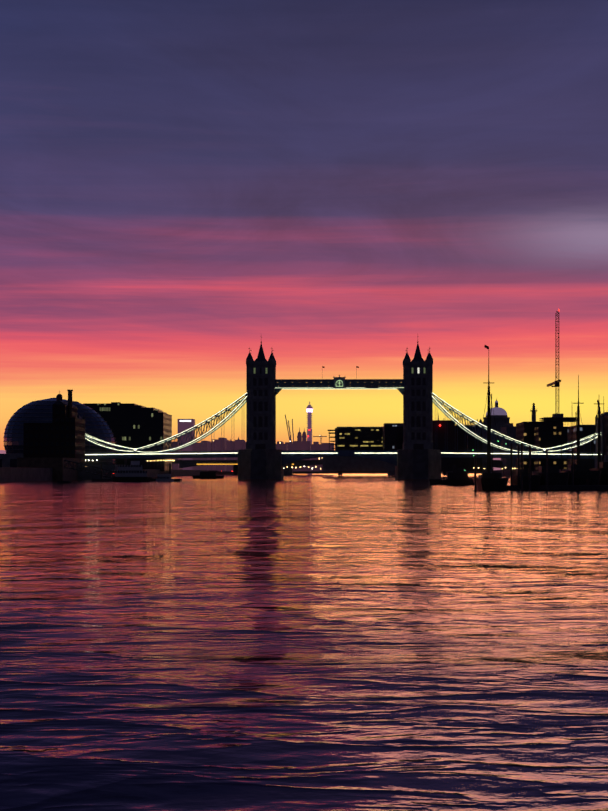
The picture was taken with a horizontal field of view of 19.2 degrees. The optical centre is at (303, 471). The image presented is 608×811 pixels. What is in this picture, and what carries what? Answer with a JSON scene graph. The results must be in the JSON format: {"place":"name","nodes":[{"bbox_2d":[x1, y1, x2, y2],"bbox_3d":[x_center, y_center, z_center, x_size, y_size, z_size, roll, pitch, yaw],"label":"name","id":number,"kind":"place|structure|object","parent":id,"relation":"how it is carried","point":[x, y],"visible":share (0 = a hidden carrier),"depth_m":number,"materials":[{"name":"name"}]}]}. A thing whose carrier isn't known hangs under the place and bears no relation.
{"place":"outdoors","nodes":[
{"label":"outdoors","id":0,"kind":"place"},
{"bbox_2d":[0,450,590,481],"bbox_3d":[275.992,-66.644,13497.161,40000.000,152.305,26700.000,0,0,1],"label":"bank ground","id":1,"kind":"structure","parent":0,"point":[14,474],"depth_m":1161.52,"materials":[{"name":"stone"}]},
{"bbox_2d":[0,413,84,466],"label":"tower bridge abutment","id":2,"kind":"object","parent":1,"relation":"on","point":[8,460],"visible":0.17,"depth_m":844.00,"materials":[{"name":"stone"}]},
{"bbox_2d":[3,390,245,480],"bbox_3d":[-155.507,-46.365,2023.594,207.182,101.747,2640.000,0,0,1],"label":"buildings","id":3,"kind":"structure","parent":1,"relation":"on","point":[47,433],"depth_m":1118.13,"materials":[{"name":"brick"}]},
{"bbox_2d":[85,424,514,470],"bbox_3d":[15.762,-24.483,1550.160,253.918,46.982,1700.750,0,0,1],"label":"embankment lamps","id":4,"kind":"object","parent":1,"relation":"on","point":[276,440],"visible":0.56,"depth_m":1051.84,"materials":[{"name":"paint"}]},
{"bbox_2d":[172,402,501,474],"bbox_3d":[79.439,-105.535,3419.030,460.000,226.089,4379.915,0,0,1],"label":"city","id":5,"kind":"structure","parent":1,"relation":"on","point":[387,436],"depth_m":1499.48,"materials":[{"name":"concrete"}]},
{"bbox_2d":[433,309,607,470],"bbox_3d":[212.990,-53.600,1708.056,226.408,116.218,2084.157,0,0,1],"label":"buildings","id":6,"kind":"structure","parent":1,"relation":"on","point":[544,432],"depth_m":1137.57,"materials":[{"name":"concrete"}]},
{"bbox_2d":[595,412,607,454],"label":"bridge tower","id":7,"kind":"structure","parent":1,"relation":"on","point":[601,419],"depth_m":841.36,"materials":[{"name":"stone"}]},
{"bbox_2d":[0,474,607,810],"bbox_3d":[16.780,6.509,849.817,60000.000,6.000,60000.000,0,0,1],"label":"river water","id":8,"kind":"structure","parent":0,"point":[337,642],"depth_m":36.04,"materials":[{"name":"purple liquid"}]},
{"bbox_2d":[57,459,223,482],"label":"boats","id":9,"kind":"object","parent":8,"relation":"on","point":[132,472],"visible":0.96,"depth_m":635.63,"materials":[{"name":"paint"}]},
{"bbox_2d":[238,341,283,478],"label":"bridge tower","id":10,"kind":"structure","parent":8,"relation":"in","point":[260,456],"depth_m":842.75,"materials":[{"name":"stone"}]},
{"bbox_2d":[85,392,597,465],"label":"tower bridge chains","id":11,"kind":"object","parent":10,"relation":"attached to","point":[291,456],"visible":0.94,"depth_m":842.26,"materials":[{"name":"white metal"}]},
{"bbox_2d":[395,341,441,478],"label":"bridge tower","id":12,"kind":"structure","parent":8,"relation":"in","point":[418,456],"depth_m":841.23,"materials":[{"name":"stone"}]},
{"bbox_2d":[275,366,403,395],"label":"high tower bridge walkways","id":13,"kind":"structure","parent":12,"relation":"attached to","point":[339,382],"depth_m":844.39,"materials":[{"name":"black metal"}]},
{"bbox_2d":[429,345,607,490],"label":"sailing boats","id":14,"kind":"object","parent":8,"relation":"on","point":[578,476],"visible":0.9,"depth_m":349.68,"materials":[{"name":"paint"}]},
{"bbox_2d":[0,0,607,449],"label":"sky","id":15,"kind":"structure","parent":0,"point":[187,186],"materials":[{"name":"purple"}]}
]}

